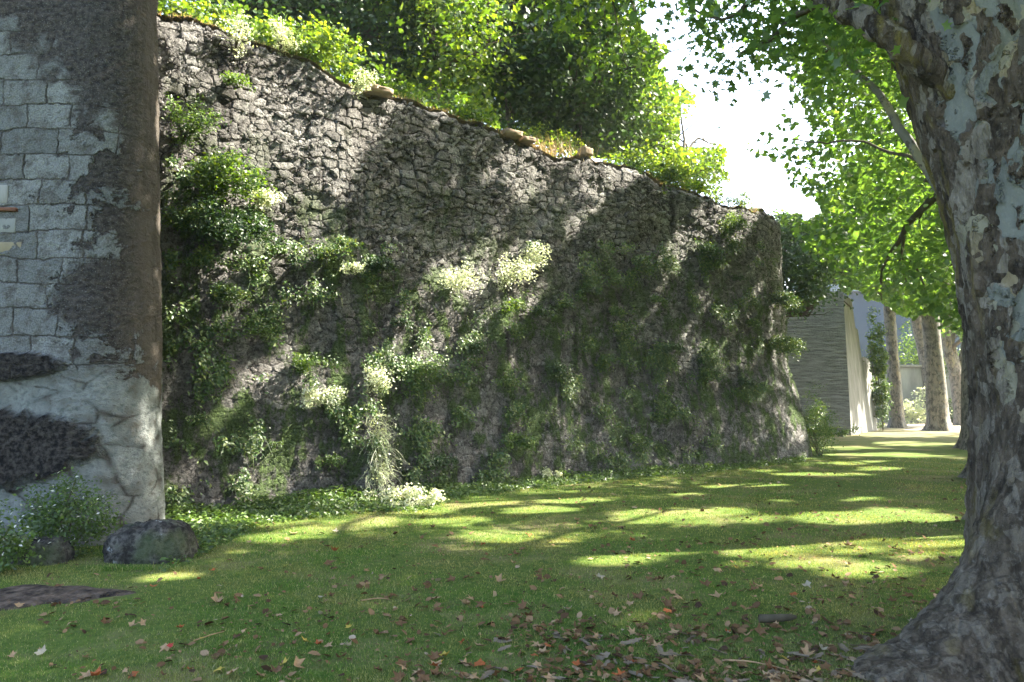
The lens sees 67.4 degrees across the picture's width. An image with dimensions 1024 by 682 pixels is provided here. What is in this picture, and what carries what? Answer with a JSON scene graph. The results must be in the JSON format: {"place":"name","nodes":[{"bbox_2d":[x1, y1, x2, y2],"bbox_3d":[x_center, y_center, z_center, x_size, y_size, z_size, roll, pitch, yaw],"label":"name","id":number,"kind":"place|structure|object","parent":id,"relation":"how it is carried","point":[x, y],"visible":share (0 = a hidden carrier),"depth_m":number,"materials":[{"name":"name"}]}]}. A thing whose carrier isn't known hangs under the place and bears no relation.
{"place":"outdoors","nodes":[
{"label":"outdoors","id":0,"kind":"place"},
{"bbox_2d":[0,427,967,681],"bbox_3d":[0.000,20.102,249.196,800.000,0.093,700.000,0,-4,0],"label":"lawn ground","id":1,"kind":"structure","parent":0,"point":[879,445],"depth_m":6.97,"materials":[{"name":"green plant"}]},
{"bbox_2d":[0,493,50,571],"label":"shrub","id":2,"kind":"object","parent":1,"relation":"on","point":[9,540],"visible":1,"depth_m":7.17,"materials":[{"name":"green plant"}]},
{"bbox_2d":[10,535,74,565],"bbox_3d":[-4.670,2.117,7.656,0.568,0.367,0.444,0,-4,0],"label":"boulder","id":3,"kind":"object","parent":1,"relation":"on","point":[57,550],"visible":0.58,"depth_m":7.51,"materials":[{"name":"grey stone"}]},
{"bbox_2d":[0,584,135,610],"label":"bare soil","id":4,"kind":"structure","parent":1,"relation":"on","point":[29,595],"depth_m":6.17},
{"bbox_2d":[8,464,129,556],"bbox_3d":[-4.627,1.759,7.942,1.343,0.970,1.006,0,-4,0],"label":"shrub","id":5,"kind":"object","parent":1,"relation":"on","point":[62,518],"visible":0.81,"depth_m":7.89,"materials":[{"name":"green plant"}]},
{"bbox_2d":[0,0,165,546],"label":"stone tower","id":6,"kind":"structure","parent":1,"relation":"on","point":[81,345],"depth_m":8.81,"materials":[{"name":"stone"}]},
{"bbox_2d":[102,518,199,564],"bbox_3d":[-3.670,2.086,7.810,0.912,0.558,0.697,0,-4,0],"label":"boulder","id":7,"kind":"object","parent":1,"relation":"on","point":[150,541],"visible":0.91,"depth_m":7.56,"materials":[{"name":"grey stone"}]},
{"bbox_2d":[353,400,409,497],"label":"dry plant","id":8,"kind":"object","parent":1,"relation":"on","point":[380,472],"visible":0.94,"depth_m":12.10,"materials":[{"name":"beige plant"}]},
{"bbox_2d":[362,482,445,507],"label":"bright weed","id":9,"kind":"object","parent":1,"relation":"on","point":[419,499],"visible":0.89,"depth_m":11.25,"materials":[{"name":"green plant"}]},
{"bbox_2d":[158,452,806,571],"bbox_3d":[1.431,2.591,14.753,3.162,0.318,17.692,-4,-6,41],"label":"ground cover","id":10,"kind":"object","parent":1,"relation":"on","point":[265,509],"visible":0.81,"depth_m":11.11,"materials":[{"name":"green plant"}]},
{"bbox_2d":[156,13,812,515],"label":"rampart wall","id":11,"kind":"structure","parent":1,"relation":"on","point":[434,193],"depth_m":13.98,"materials":[{"name":"stone"}]},
{"bbox_2d":[160,199,220,236],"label":"ivy clump","id":12,"kind":"object","parent":11,"relation":"attached to","point":[179,215],"visible":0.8,"depth_m":11.01,"materials":[{"name":"green plant"}]},
{"bbox_2d":[161,92,231,158],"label":"ivy clump","id":13,"kind":"object","parent":11,"relation":"attached to","point":[191,129],"visible":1,"depth_m":11.23,"materials":[{"name":"green plant"}]},
{"bbox_2d":[165,0,234,30],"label":"crest shrub","id":14,"kind":"object","parent":11,"relation":"on","point":[178,7],"visible":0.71,"depth_m":12.16,"materials":[{"name":"green plant"}]},
{"bbox_2d":[185,411,214,429],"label":"wall fern","id":15,"kind":"object","parent":11,"relation":"attached to","point":[198,419],"depth_m":10.79,"materials":[{"name":"green plant"}]},
{"bbox_2d":[157,0,261,37],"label":"crest shrub","id":16,"kind":"object","parent":11,"relation":"on","point":[162,8],"visible":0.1,"depth_m":12.92,"materials":[{"name":"green plant"}]},
{"bbox_2d":[181,143,277,206],"bbox_3d":[-4.122,-2.439,11.302,1.254,0.966,1.204,1,-4,-9],"label":"ivy clump","id":17,"kind":"object","parent":11,"relation":"attached to","point":[210,174],"visible":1,"depth_m":11.27,"materials":[{"name":"green plant"}]},
{"bbox_2d":[205,278,257,308],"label":"wall fern","id":18,"kind":"object","parent":11,"relation":"attached to","point":[221,291],"depth_m":11.36,"materials":[{"name":"green plant"}]},
{"bbox_2d":[187,192,286,256],"bbox_3d":[-4.040,-1.700,11.283,1.288,0.972,1.324,0,-4,0],"label":"ivy clump","id":19,"kind":"object","parent":11,"relation":"attached to","point":[239,222],"visible":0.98,"depth_m":11.23,"materials":[{"name":"green plant"}]},
{"bbox_2d":[219,70,255,91],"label":"wall fern","id":20,"kind":"object","parent":11,"relation":"attached to","point":[232,79],"depth_m":11.82,"materials":[{"name":"green plant"}]},
{"bbox_2d":[216,4,263,62],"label":"wall fern","id":21,"kind":"object","parent":11,"relation":"attached to","point":[237,38],"depth_m":12.00,"materials":[{"name":"green plant"}]},
{"bbox_2d":[231,312,275,338],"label":"wall fern","id":22,"kind":"object","parent":11,"relation":"attached to","point":[252,322],"depth_m":11.50,"materials":[{"name":"green plant"}]},
{"bbox_2d":[249,182,286,209],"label":"flowering plant","id":23,"kind":"object","parent":11,"relation":"attached to","point":[269,200],"visible":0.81,"depth_m":11.88,"materials":[{"name":"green plant"}]},
{"bbox_2d":[263,243,288,258],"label":"wall fern","id":24,"kind":"object","parent":11,"relation":"attached to","point":[281,249],"depth_m":11.95,"materials":[{"name":"green plant"}]},
{"bbox_2d":[207,0,349,71],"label":"crest shrub","id":25,"kind":"object","parent":11,"relation":"on","point":[257,23],"visible":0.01,"depth_m":13.90,"materials":[{"name":"green plant"}]},
{"bbox_2d":[265,17,304,56],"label":"wall fern","id":26,"kind":"object","parent":11,"relation":"attached to","point":[282,41],"depth_m":12.69,"materials":[{"name":"green plant"}]},
{"bbox_2d":[287,349,328,375],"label":"shrub","id":27,"kind":"object","parent":11,"relation":"attached to","point":[302,363],"visible":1,"depth_m":11.92,"materials":[{"name":"green plant"}]},
{"bbox_2d":[244,11,374,71],"bbox_3d":[-3.589,-5.264,13.421,2.172,1.129,1.759,2,-5,-22],"label":"crest shrub","id":28,"kind":"object","parent":11,"relation":"on","point":[316,41],"visible":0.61,"depth_m":13.16,"materials":[{"name":"green plant"}]},
{"bbox_2d":[295,383,347,408],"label":"flowering plant","id":29,"kind":"object","parent":11,"relation":"attached to","point":[312,397],"visible":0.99,"depth_m":11.93,"materials":[{"name":"green plant"}]},
{"bbox_2d":[306,239,353,265],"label":"wall fern","id":30,"kind":"object","parent":11,"relation":"attached to","point":[320,255],"depth_m":12.33,"materials":[{"name":"green plant"}]},
{"bbox_2d":[315,451,346,472],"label":"wall fern","id":31,"kind":"object","parent":11,"relation":"attached to","point":[335,460],"depth_m":11.83,"materials":[{"name":"green plant"}]},
{"bbox_2d":[292,12,403,96],"bbox_3d":[-4.059,-5.146,14.955,4.066,1.960,2.967,0,-4,0],"label":"crest shrub","id":32,"kind":"object","parent":11,"relation":"on","point":[345,76],"visible":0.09,"depth_m":14.39,"materials":[{"name":"green plant"}]},
{"bbox_2d":[333,234,363,247],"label":"wall fern","id":33,"kind":"object","parent":11,"relation":"attached to","point":[344,241],"depth_m":12.65,"materials":[{"name":"green plant"}]},
{"bbox_2d":[340,262,365,275],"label":"wall fern","id":34,"kind":"object","parent":11,"relation":"attached to","point":[353,267],"depth_m":12.63,"materials":[{"name":"green plant"}]},
{"bbox_2d":[350,66,378,99],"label":"wall fern","id":35,"kind":"object","parent":11,"relation":"attached to","point":[363,81],"depth_m":13.22,"materials":[{"name":"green plant"}]},
{"bbox_2d":[364,83,393,98],"bbox_3d":[-2.378,-4.451,13.710,0.480,0.133,0.350,3,-5,-34],"label":"coping stone","id":36,"kind":"object","parent":11,"relation":"on","point":[382,92],"visible":0.93,"depth_m":13.62,"materials":[{"name":"beige stone"}]},
{"bbox_2d":[362,364,396,395],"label":"flowering plant","id":37,"kind":"object","parent":11,"relation":"attached to","point":[375,381],"visible":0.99,"depth_m":12.46,"materials":[{"name":"green plant"}]},
{"bbox_2d":[363,254,400,275],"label":"shrub","id":38,"kind":"object","parent":11,"relation":"attached to","point":[384,262],"visible":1,"depth_m":12.96,"materials":[{"name":"green plant"}]},
{"bbox_2d":[355,64,434,107],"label":"crest shrub","id":39,"kind":"object","parent":11,"relation":"on","point":[403,91],"visible":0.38,"depth_m":14.61,"materials":[{"name":"green plant"}]},
{"bbox_2d":[390,316,413,331],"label":"wall fern","id":40,"kind":"object","parent":11,"relation":"attached to","point":[402,322],"depth_m":13.25,"materials":[{"name":"green plant"}]},
{"bbox_2d":[405,356,446,384],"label":"shrub","id":41,"kind":"object","parent":11,"relation":"attached to","point":[431,369],"visible":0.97,"depth_m":13.19,"materials":[{"name":"green plant"}]},
{"bbox_2d":[424,453,459,476],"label":"wall fern","id":42,"kind":"object","parent":11,"relation":"attached to","point":[438,460],"depth_m":12.92,"materials":[{"name":"green plant"}]},
{"bbox_2d":[344,0,543,119],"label":"rampart tree","id":43,"kind":"object","parent":11,"relation":"on","point":[457,82],"visible":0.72,"depth_m":16.63,"materials":[{"name":"green plant"}]},
{"bbox_2d":[403,80,504,128],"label":"crest shrub","id":44,"kind":"object","parent":11,"relation":"on","point":[459,110],"visible":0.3,"depth_m":15.37,"materials":[{"name":"green plant"}]},
{"bbox_2d":[157,12,763,213],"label":"crest grass","id":45,"kind":"structure","parent":11,"relation":"on","point":[413,98],"depth_m":14.28,"materials":[{"name":"green plant"}]},
{"bbox_2d":[437,257,487,297],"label":"flowering plant","id":46,"kind":"object","parent":11,"relation":"attached to","point":[451,283],"visible":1,"depth_m":14.06,"materials":[{"name":"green plant"}]},
{"bbox_2d":[161,132,781,512],"bbox_3d":[1.201,-0.204,15.620,15.678,6.135,1.154,4,-6,-39],"label":"creeping growth","id":47,"kind":"object","parent":11,"relation":"attached to","point":[201,258],"visible":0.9,"depth_m":12.98,"materials":[{"name":"green plant"}]},
{"bbox_2d":[467,336,489,359],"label":"wall fern","id":48,"kind":"object","parent":11,"relation":"attached to","point":[476,348],"depth_m":14.14,"materials":[{"name":"green plant"}]},
{"bbox_2d":[500,128,522,139],"bbox_3d":[-0.006,-4.282,15.890,0.471,0.133,0.300,3,-5,-34],"label":"coping stone","id":49,"kind":"object","parent":11,"relation":"on","point":[514,134],"visible":0.99,"depth_m":15.79,"materials":[{"name":"beige stone"}]},
{"bbox_2d":[490,252,539,291],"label":"flowering plant","id":50,"kind":"object","parent":11,"relation":"attached to","point":[509,275],"visible":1,"depth_m":14.83,"materials":[{"name":"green plant"}]},
{"bbox_2d":[499,297,535,316],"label":"shrub","id":51,"kind":"object","parent":11,"relation":"attached to","point":[512,304],"visible":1,"depth_m":14.85,"materials":[{"name":"green plant"}]},
{"bbox_2d":[499,430,538,451],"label":"shrub","id":52,"kind":"object","parent":11,"relation":"attached to","point":[522,440],"visible":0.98,"depth_m":14.21,"materials":[{"name":"green plant"}]},
{"bbox_2d":[514,240,551,271],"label":"flowering plant","id":53,"kind":"object","parent":11,"relation":"attached to","point":[532,251],"visible":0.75,"depth_m":15.38,"materials":[{"name":"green plant"}]},
{"bbox_2d":[530,302,556,317],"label":"wall fern","id":54,"kind":"object","parent":11,"relation":"attached to","point":[538,310],"depth_m":15.24,"materials":[{"name":"green plant"}]},
{"bbox_2d":[498,129,597,161],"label":"dry grass tuft","id":55,"kind":"object","parent":11,"relation":"on","point":[551,149],"visible":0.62,"depth_m":16.55,"materials":[{"name":"yellow plant"}]},
{"bbox_2d":[506,99,606,161],"bbox_3d":[0.920,-4.952,19.296,3.553,2.149,2.778,0,-4,0],"label":"crest shrub","id":56,"kind":"object","parent":11,"relation":"on","point":[537,133],"visible":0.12,"depth_m":19.01,"materials":[{"name":"green plant"}]},
{"bbox_2d":[547,358,578,380],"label":"wall fern","id":57,"kind":"object","parent":11,"relation":"attached to","point":[557,368],"depth_m":15.33,"materials":[{"name":"green plant"}]},
{"bbox_2d":[598,351,617,368],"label":"wall fern","id":58,"kind":"object","parent":11,"relation":"attached to","point":[605,359],"depth_m":16.52,"materials":[{"name":"green plant"}]},
{"bbox_2d":[613,155,665,177],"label":"crest shrub","id":59,"kind":"object","parent":11,"relation":"on","point":[637,163],"visible":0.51,"depth_m":18.30,"materials":[{"name":"green plant"}]},
{"bbox_2d":[629,251,653,267],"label":"wall fern","id":60,"kind":"object","parent":11,"relation":"attached to","point":[636,260],"depth_m":17.46,"materials":[{"name":"green plant"}]},
{"bbox_2d":[600,130,720,207],"bbox_3d":[3.218,-4.045,19.782,3.374,2.236,2.848,2,-5,-25],"label":"crest shrub","id":61,"kind":"object","parent":11,"relation":"on","point":[635,155],"visible":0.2,"depth_m":19.21,"materials":[{"name":"green plant"}]},
{"bbox_2d":[661,341,688,353],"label":"wall fern","id":62,"kind":"object","parent":11,"relation":"attached to","point":[671,346],"depth_m":17.74,"materials":[{"name":"green plant"}]},
{"bbox_2d":[655,157,709,195],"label":"crest shrub","id":63,"kind":"object","parent":11,"relation":"on","point":[670,179],"visible":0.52,"depth_m":19.32,"materials":[{"name":"green plant"}]},
{"bbox_2d":[655,56,757,202],"bbox_3d":[6.202,-6.186,27.764,5.379,7.848,5.840,-1,-4,15],"label":"rampart tree","id":64,"kind":"object","parent":11,"relation":"on","point":[718,169],"visible":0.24,"depth_m":26.81,"materials":[{"name":"green plant"}]},
{"bbox_2d":[698,240,728,260],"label":"shrub","id":65,"kind":"object","parent":11,"relation":"attached to","point":[710,251],"visible":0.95,"depth_m":18.83,"materials":[{"name":"green plant"}]},
{"bbox_2d":[699,366,728,384],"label":"wall fern","id":66,"kind":"object","parent":11,"relation":"attached to","point":[708,373],"depth_m":18.17,"materials":[{"name":"green plant"}]},
{"bbox_2d":[702,185,764,213],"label":"crest shrub","id":67,"kind":"object","parent":11,"relation":"on","point":[739,202],"visible":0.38,"depth_m":20.35,"materials":[{"name":"green plant"}]},
{"bbox_2d":[717,210,755,242],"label":"shrub","id":68,"kind":"object","parent":11,"relation":"attached to","point":[732,224],"visible":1,"depth_m":19.34,"materials":[{"name":"green plant"}]},
{"bbox_2d":[737,376,761,389],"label":"wall fern","id":69,"kind":"object","parent":11,"relation":"attached to","point":[747,382],"depth_m":18.96,"materials":[{"name":"green plant"}]},
{"bbox_2d":[768,287,803,312],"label":"shrub","id":70,"kind":"object","parent":11,"relation":"attached to","point":[783,298],"visible":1,"depth_m":20.50,"materials":[{"name":"green plant"}]},
{"bbox_2d":[767,332,809,360],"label":"shrub","id":71,"kind":"object","parent":11,"relation":"attached to","point":[782,345],"visible":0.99,"depth_m":20.28,"materials":[{"name":"green plant"}]},
{"bbox_2d":[37,460,965,681],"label":"leaf litter","id":72,"kind":"object","parent":1,"relation":"on","point":[650,640],"visible":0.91,"depth_m":5.41,"materials":[{"name":"brown plant"}]},
{"bbox_2d":[758,614,796,622],"bbox_3d":[1.903,1.980,5.487,0.289,0.058,0.068,0,-4,-6],"label":"log piece","id":73,"kind":"object","parent":1,"relation":"on","point":[765,618],"visible":1,"depth_m":5.46,"materials":[{"name":"wood"}]},
{"bbox_2d":[604,0,1023,681],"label":"plane tree","id":74,"kind":"object","parent":1,"relation":"on","point":[958,66],"visible":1,"depth_m":4.93,"materials":[{"name":"grey plant"}]},
{"bbox_2d":[768,204,863,332],"bbox_3d":[10.331,-0.638,27.401,4.663,8.829,4.949,2,-5,-23],"label":"corner tree","id":75,"kind":"object","parent":1,"relation":"on","point":[802,283],"visible":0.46,"depth_m":27.02,"materials":[{"name":"green plant"}]},
{"bbox_2d":[677,0,965,519],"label":"plane tree","id":76,"kind":"object","parent":1,"relation":"on","point":[898,126],"visible":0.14,"depth_m":11.55,"materials":[{"name":"green plant"}]},
{"bbox_2d":[395,0,658,90],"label":"overhanging bough","id":77,"kind":"object","parent":76,"relation":"attached to","point":[626,20],"visible":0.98,"depth_m":11.81,"materials":[{"name":"green plant"}]},
{"bbox_2d":[679,0,966,478],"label":"plane tree","id":78,"kind":"object","parent":1,"relation":"on","point":[856,230],"visible":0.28,"depth_m":17.28,"materials":[{"name":"green plant"}]},
{"bbox_2d":[803,397,843,450],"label":"corner bush","id":79,"kind":"object","parent":1,"relation":"on","point":[817,426],"visible":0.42,"depth_m":23.42,"materials":[{"name":"green plant"}]},
{"bbox_2d":[802,381,845,456],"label":"corner bush","id":80,"kind":"object","parent":1,"relation":"on","point":[821,432],"visible":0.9,"depth_m":21.40,"materials":[{"name":"green plant"}]},
{"bbox_2d":[786,291,877,434],"bbox_3d":[12.163,1.293,37.602,12.326,6.587,8.811,0,-4,0],"label":"bastion","id":81,"kind":"object","parent":1,"relation":"on","point":[833,360],"visible":0.38,"depth_m":33.48,"materials":[{"name":"stone"}]},
{"bbox_2d":[769,191,876,295],"bbox_3d":[14.252,-3.709,36.380,5.942,6.483,6.508,-2,-5,26],"label":"corner tree","id":82,"kind":"object","parent":81,"relation":"on","point":[782,210],"visible":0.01,"depth_m":35.63,"materials":[{"name":"green plant"}]},
{"bbox_2d":[863,305,890,385],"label":"bastion ivy","id":83,"kind":"object","parent":81,"relation":"attached to","point":[878,369],"visible":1,"depth_m":37.13,"materials":[{"name":"green plant"}]},
{"bbox_2d":[870,375,896,429],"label":"bastion ivy","id":84,"kind":"object","parent":81,"relation":"attached to","point":[879,398],"visible":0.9,"depth_m":37.94,"materials":[{"name":"green plant"}]},
{"bbox_2d":[806,424,859,436],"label":"base weeds","id":85,"kind":"object","parent":1,"relation":"on","point":[845,432],"visible":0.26,"depth_m":32.12,"materials":[{"name":"green plant"}]},
{"bbox_2d":[744,1,968,449],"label":"plane tree","id":86,"kind":"object","parent":1,"relation":"on","point":[961,442],"visible":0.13,"depth_m":25.12,"materials":[{"name":"green plant"}]},
{"bbox_2d":[803,163,953,427],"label":"plane tree","id":87,"kind":"object","parent":1,"relation":"on","point":[896,420],"visible":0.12,"depth_m":41.40,"materials":[{"name":"green plant"}]},
{"bbox_2d":[833,132,958,430],"bbox_3d":[20.319,-3.509,35.595,10.893,15.667,11.456,0,-4,0],"label":"plane tree","id":88,"kind":"object","parent":1,"relation":"on","point":[937,411],"visible":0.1,"depth_m":37.60,"materials":[{"name":"green plant"}]},
{"bbox_2d":[847,268,962,407],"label":"plane tree","id":89,"kind":"object","parent":1,"relation":"on","point":[917,330],"visible":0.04,"depth_m":49.92,"materials":[{"name":"plant"}]},
{"bbox_2d":[886,399,923,423],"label":"shrub","id":90,"kind":"object","parent":1,"relation":"on","point":[908,415],"visible":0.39,"depth_m":47.16,"materials":[{"name":"green plant"}]},
{"bbox_2d":[871,365,952,422],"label":"wall","id":91,"kind":"structure","parent":1,"relation":"on","point":[911,378],"depth_m":49.92,"materials":[{"name":"stone"}]},
{"bbox_2d":[885,320,943,364],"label":"shrub","id":92,"kind":"object","parent":91,"relation":"on","point":[912,349],"visible":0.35,"depth_m":52.69,"materials":[{"name":"green plant"}]},
{"bbox_2d":[890,233,961,425],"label":"plane tree","id":93,"kind":"object","parent":1,"relation":"on","point":[952,358],"visible":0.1,"depth_m":44.12,"materials":[{"name":"plant"}]},
{"bbox_2d":[904,383,952,423],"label":"shrub","id":94,"kind":"object","parent":1,"relation":"on","point":[919,409],"visible":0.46,"depth_m":47.60,"materials":[{"name":"green plant"}]},
{"bbox_2d":[162,0,910,290],"label":"sky","id":95,"kind":"structure","parent":0,"point":[742,124],"materials":[{"name":"white"}]},
{"bbox_2d":[787,284,960,364],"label":"building","id":96,"kind":"structure","parent":0,"point":[861,305],"depth_m":75.34,"materials":[{"name":"stone"}]},
{"bbox_2d":[878,423,960,430],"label":"gravel path","id":97,"kind":"structure","parent":0,"point":[920,426],"depth_m":42.66,"materials":[{"name":"beige gravel"}]},
{"label":"terrace ground","id":98,"kind":"structure","parent":0,"visible":0},
{"bbox_2d":[189,0,399,47],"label":"rampart tree","id":99,"kind":"object","parent":98,"relation":"on","point":[274,5],"visible":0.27,"depth_m":16.00,"materials":[{"name":"green plant"}]},
{"bbox_2d":[229,0,511,99],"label":"rampart tree","id":100,"kind":"object","parent":98,"relation":"on","point":[356,25],"visible":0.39,"depth_m":16.48,"materials":[{"name":"green plant"}]},
{"bbox_2d":[361,0,646,137],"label":"rampart tree","id":101,"kind":"object","parent":98,"relation":"on","point":[508,90],"visible":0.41,"depth_m":19.22,"materials":[{"name":"green plant"}]},
{"bbox_2d":[484,0,696,158],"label":"rampart tree","id":102,"kind":"object","parent":98,"relation":"on","point":[608,131],"visible":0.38,"depth_m":20.79,"materials":[{"name":"green plant"}]},
{"bbox_2d":[488,11,716,168],"bbox_3d":[2.823,-7.891,27.763,9.306,11.248,5.824,0,-4,0],"label":"tree","id":103,"kind":"object","parent":98,"relation":"on","point":[659,45],"depth_m":27.30,"materials":[{"name":"green plant"}]},
{"bbox_2d":[526,12,718,184],"bbox_3d":[3.880,-6.871,24.440,5.936,8.722,6.736,2,-5,-20],"label":"rampart tree","id":104,"kind":"object","parent":98,"relation":"on","point":[671,131],"visible":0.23,"depth_m":23.38,"materials":[{"name":"green plant"}]},
{"bbox_2d":[617,8,761,178],"bbox_3d":[5.292,-7.730,30.989,8.009,11.405,6.172,4,-6,-40],"label":"tree","id":105,"kind":"object","parent":98,"relation":"on","point":[663,45],"visible":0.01,"depth_m":30.80,"materials":[{"name":"green plant"}]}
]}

